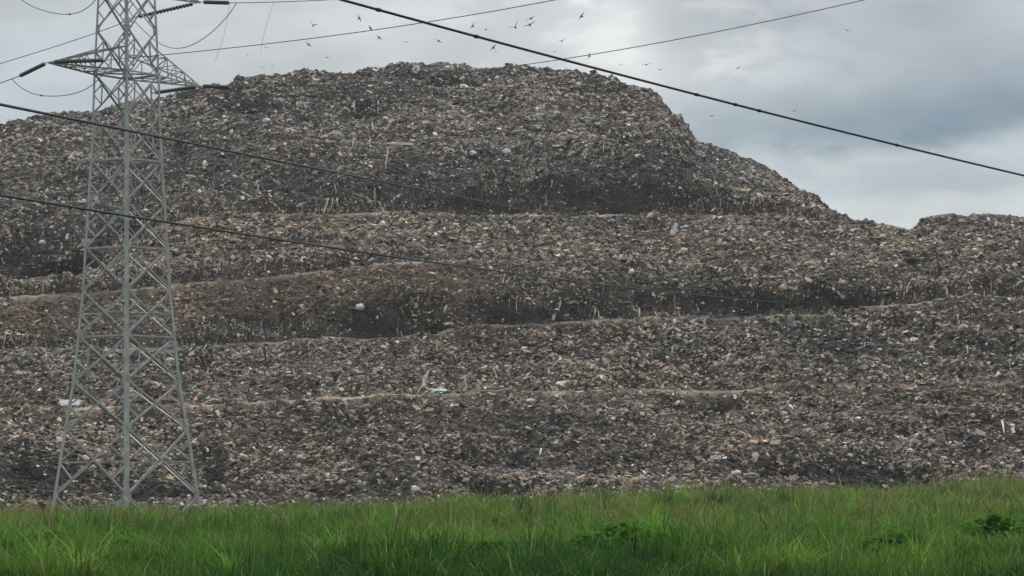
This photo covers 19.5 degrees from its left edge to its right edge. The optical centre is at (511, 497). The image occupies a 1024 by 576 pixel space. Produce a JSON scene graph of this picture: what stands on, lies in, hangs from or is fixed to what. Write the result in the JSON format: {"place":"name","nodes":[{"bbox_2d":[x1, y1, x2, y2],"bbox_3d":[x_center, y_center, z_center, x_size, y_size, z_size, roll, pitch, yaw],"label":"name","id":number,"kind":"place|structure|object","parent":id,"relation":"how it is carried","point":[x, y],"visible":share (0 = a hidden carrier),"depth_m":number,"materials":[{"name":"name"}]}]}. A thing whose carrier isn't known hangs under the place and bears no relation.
{"place":"outdoors","nodes":[
{"label":"outdoors","id":0,"kind":"place"},
{"bbox_2d":[0,103,661,235],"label":"power cable","id":1,"kind":"object","parent":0,"point":[99,124],"visible":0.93,"depth_m":83.84,"materials":[{"name":"metal"}]},
{"bbox_2d":[0,194,787,302],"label":"power cable","id":2,"kind":"object","parent":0,"point":[99,211],"visible":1,"depth_m":84.06,"materials":[{"name":"metal"}]},
{"bbox_2d":[0,63,1023,511],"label":"landfill hill","id":3,"kind":"structure","parent":0,"point":[508,329],"depth_m":247.51,"materials":[{"name":"soil"}]},
{"bbox_2d":[59,399,80,405],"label":"plastic sheet","id":4,"kind":"object","parent":3,"relation":"on","point":[65,402],"visible":0.79,"depth_m":215.42,"materials":[{"name":"white plastic"}]},
{"bbox_2d":[176,89,199,97],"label":"black sheet","id":5,"kind":"object","parent":3,"relation":"on","point":[189,92],"visible":1,"depth_m":349.99,"materials":[{"name":"plastic"}]},
{"bbox_2d":[384,147,388,175],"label":"stick","id":6,"kind":"object","parent":3,"relation":"on","point":[386,160],"visible":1,"depth_m":309.65,"materials":[{"name":"brown wood"}]},
{"bbox_2d":[389,142,412,144],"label":"plank","id":7,"kind":"object","parent":3,"relation":"on","point":[396,143],"visible":1,"depth_m":318.58,"materials":[{"name":"beige wood"}]},
{"bbox_2d":[411,485,416,491],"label":"polystyrene lump","id":8,"kind":"object","parent":3,"relation":"on","point":[414,488],"visible":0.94,"depth_m":191.56,"materials":[{"name":"white plastic"}]},
{"bbox_2d":[416,370,428,394],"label":"tree branch","id":9,"kind":"object","parent":3,"relation":"on","point":[427,372],"visible":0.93,"depth_m":222.16,"materials":[{"name":"brown wood"}]},
{"bbox_2d":[472,387,513,392],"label":"fallen branch","id":10,"kind":"object","parent":3,"relation":"on","point":[506,389],"visible":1,"depth_m":213.82,"materials":[{"name":"brown wood"}]},
{"bbox_2d":[502,148,510,153],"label":"plastic bag","id":11,"kind":"object","parent":3,"relation":"on","point":[505,150],"visible":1,"depth_m":316.77,"materials":[{"name":"white plastic"}]},
{"bbox_2d":[0,61,1023,513],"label":"rubbish","id":12,"kind":"object","parent":3,"relation":"on","point":[682,343],"visible":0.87,"depth_m":247.29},
{"bbox_2d":[55,437,61,443],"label":"plastic bag","id":13,"kind":"object","parent":12,"relation":"on","point":[58,440],"visible":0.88,"depth_m":204.81,"materials":[{"name":"white plastic"}]},
{"bbox_2d":[262,118,270,122],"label":"plastic bag","id":14,"kind":"object","parent":12,"relation":"on","point":[265,120],"visible":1,"depth_m":333.52,"materials":[{"name":"white plastic"}]},
{"bbox_2d":[355,304,363,309],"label":"plastic bag","id":15,"kind":"object","parent":12,"relation":"on","point":[359,306],"visible":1,"depth_m":246.33,"materials":[{"name":"white plastic"}]},
{"bbox_2d":[353,192,384,213],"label":"bent strip","id":16,"kind":"object","parent":12,"relation":"on","point":[371,200],"visible":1,"depth_m":297.10,"materials":[{"name":"beige plastic"}]},
{"bbox_2d":[379,220,385,226],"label":"plastic bag","id":17,"kind":"object","parent":12,"relation":"on","point":[382,223],"visible":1,"depth_m":274.11,"materials":[{"name":"white plastic"}]},
{"bbox_2d":[384,233,393,238],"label":"plastic bag","id":18,"kind":"object","parent":12,"relation":"on","point":[390,236],"visible":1,"depth_m":266.26,"materials":[{"name":"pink plastic"}]},
{"bbox_2d":[431,388,446,391],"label":"plastic board","id":19,"kind":"object","parent":12,"relation":"on","point":[440,389],"visible":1,"depth_m":215.25,"materials":[{"name":"white plastic"}]},
{"bbox_2d":[564,472,573,478],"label":"plastic bag","id":20,"kind":"object","parent":12,"relation":"on","point":[566,475],"visible":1,"depth_m":195.23,"materials":[{"name":"blue plastic"}]},
{"bbox_2d":[670,223,676,232],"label":"plastic tarp","id":21,"kind":"object","parent":12,"relation":"on","point":[674,229],"visible":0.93,"depth_m":274.63,"materials":[{"name":"white plastic"}]},
{"bbox_2d":[732,470,740,474],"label":"plastic bag","id":22,"kind":"object","parent":12,"relation":"on","point":[736,472],"visible":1,"depth_m":192.07,"materials":[{"name":"white plastic"}]},
{"bbox_2d":[743,472,759,478],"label":"cloth heap","id":23,"kind":"object","parent":12,"relation":"on","point":[749,475],"visible":1,"depth_m":192.70,"materials":[{"name":"beige fabric"}]},
{"bbox_2d":[779,284,785,290],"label":"plastic bag","id":24,"kind":"object","parent":12,"relation":"on","point":[782,287],"visible":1,"depth_m":246.94,"materials":[{"name":"orange plastic"}]},
{"bbox_2d":[710,455,721,459],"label":"foam slab","id":25,"kind":"object","parent":3,"relation":"on","point":[715,457],"depth_m":197.95,"materials":[{"name":"beige plastic"}]},
{"bbox_2d":[770,440,780,444],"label":"foam slab","id":26,"kind":"object","parent":3,"relation":"on","point":[772,442],"depth_m":200.76,"materials":[{"name":"beige plastic"}]},
{"bbox_2d":[905,257,919,262],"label":"black bag","id":27,"kind":"object","parent":3,"relation":"on","point":[912,259],"visible":1,"depth_m":252.93,"materials":[{"name":"plastic"}]},
{"bbox_2d":[975,429,985,435],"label":"foam slab","id":28,"kind":"object","parent":3,"relation":"on","point":[980,432],"depth_m":202.40,"materials":[{"name":"beige plastic"}]},
{"bbox_2d":[0,0,1023,228],"label":"sky","id":29,"kind":"structure","parent":0,"point":[942,77],"materials":[{"name":"grey"}]},
{"bbox_2d":[339,0,1023,175],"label":"power cable","id":30,"kind":"object","parent":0,"point":[476,36],"visible":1,"depth_m":50.17,"materials":[{"name":"metal"}]},
{"bbox_3d":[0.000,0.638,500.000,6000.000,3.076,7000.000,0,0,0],"label":"ground","id":31,"kind":"structure","parent":0,"visible":0},
{"bbox_2d":[0,536,28,561],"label":"weed clump","id":32,"kind":"object","parent":31,"relation":"on","point":[11,541],"visible":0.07,"depth_m":63.83,"materials":[{"name":"green plant"}]},
{"bbox_2d":[10,526,79,546],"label":"weed clump","id":33,"kind":"object","parent":31,"relation":"on","point":[61,534],"visible":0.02,"depth_m":75.79,"materials":[{"name":"green plant"}]},
{"bbox_2d":[85,532,140,550],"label":"weed clump","id":34,"kind":"object","parent":31,"relation":"on","point":[114,542],"visible":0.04,"depth_m":65.95,"materials":[{"name":"green plant"}]},
{"bbox_2d":[48,0,200,515],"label":"transmission tower","id":35,"kind":"structure","parent":31,"relation":"on","point":[126,335],"depth_m":169.56,"materials":[{"name":"metal"}]},
{"bbox_2d":[17,62,47,77],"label":"insulator string","id":36,"kind":"object","parent":35,"relation":"attached to","point":[34,68],"visible":1,"depth_m":165.84,"materials":[{"name":"ceramic"}]},
{"bbox_2d":[50,58,109,63],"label":"insulator string","id":37,"kind":"object","parent":35,"relation":"attached to","point":[86,60],"visible":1,"depth_m":163.58,"materials":[{"name":"ceramic"}]},
{"bbox_2d":[108,0,553,59],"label":"power cable","id":38,"kind":"object","parent":37,"relation":"attached to","point":[334,35],"visible":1,"depth_m":152.36,"materials":[{"name":"black metal"}]},
{"bbox_2d":[11,61,110,96],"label":"jumper loop","id":39,"kind":"object","parent":38,"relation":"hanging from","point":[68,94],"visible":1,"depth_m":164.07,"materials":[{"name":"black metal"}]},
{"bbox_2d":[134,2,195,17],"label":"insulator string","id":40,"kind":"object","parent":35,"relation":"attached to","point":[164,10],"visible":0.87,"depth_m":176.35,"materials":[{"name":"ceramic"}]},
{"bbox_2d":[0,18,133,63],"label":"power cable","id":41,"kind":"object","parent":40,"relation":"attached to","point":[62,44],"visible":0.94,"depth_m":181.88,"materials":[{"name":"black metal"}]},
{"bbox_2d":[132,3,236,48],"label":"jumper loop","id":42,"kind":"object","parent":40,"relation":"hanging from","point":[189,45],"visible":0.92,"depth_m":175.37,"materials":[{"name":"black metal"}]},
{"bbox_2d":[152,86,194,93],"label":"insulator string","id":43,"kind":"object","parent":35,"relation":"attached to","point":[183,88],"visible":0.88,"depth_m":175.99,"materials":[{"name":"ceramic"}]},
{"bbox_2d":[203,0,231,4],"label":"insulator string","id":44,"kind":"object","parent":35,"relation":"attached to","point":[218,2],"visible":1,"depth_m":173.93,"materials":[{"name":"ceramic"}]},
{"bbox_2d":[232,0,321,2],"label":"power cable","id":45,"kind":"object","parent":44,"relation":"attached to","point":[270,2],"visible":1,"depth_m":171.49,"materials":[{"name":"black metal"}]},
{"bbox_2d":[203,84,231,88],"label":"insulator string","id":46,"kind":"object","parent":35,"relation":"attached to","point":[212,86],"visible":1,"depth_m":173.93,"materials":[{"name":"ceramic"}]},
{"bbox_2d":[232,0,862,87],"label":"power cable","id":47,"kind":"object","parent":46,"relation":"attached to","point":[564,58],"visible":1,"depth_m":158.35,"materials":[{"name":"black metal"}]},
{"bbox_2d":[464,537,520,554],"bbox_3d":[-0.396,1.328,63.000,1.735,0.997,1.480,0,0,0],"label":"weed clump","id":48,"kind":"object","parent":31,"relation":"on","point":[489,542],"visible":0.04,"depth_m":62.88,"materials":[{"name":"green plant"}]},
{"bbox_2d":[0,455,1023,575],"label":"grass","id":49,"kind":"structure","parent":31,"relation":"on","point":[783,531],"depth_m":65.19,"materials":[{"name":"green plant"}]},
{"bbox_2d":[565,518,685,551],"bbox_3d":[2.476,1.031,63.371,2.867,1.220,2.345,0,0,0],"label":"weed clump","id":50,"kind":"object","parent":31,"relation":"on","point":[619,528],"visible":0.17,"depth_m":63.10,"materials":[{"name":"green plant"}]},
{"bbox_2d":[856,522,949,556],"bbox_3d":[8.319,1.088,63.036,2.157,1.177,1.992,0,0,0],"label":"weed clump","id":51,"kind":"object","parent":31,"relation":"on","point":[890,538],"visible":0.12,"depth_m":62.78,"materials":[{"name":"green plant"}]},
{"bbox_2d":[934,508,1023,543],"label":"weed clump","id":52,"kind":"object","parent":31,"relation":"on","point":[994,522],"visible":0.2,"depth_m":68.82,"materials":[{"name":"green plant"}]},
{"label":"insulator string","id":53,"kind":"object","parent":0,"visible":0},
{"bbox_2d":[22,0,94,14],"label":"jumper loop","id":54,"kind":"object","parent":53,"relation":"hanging from","point":[58,13],"visible":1,"depth_m":164.40,"materials":[{"name":"black metal"}]}
]}

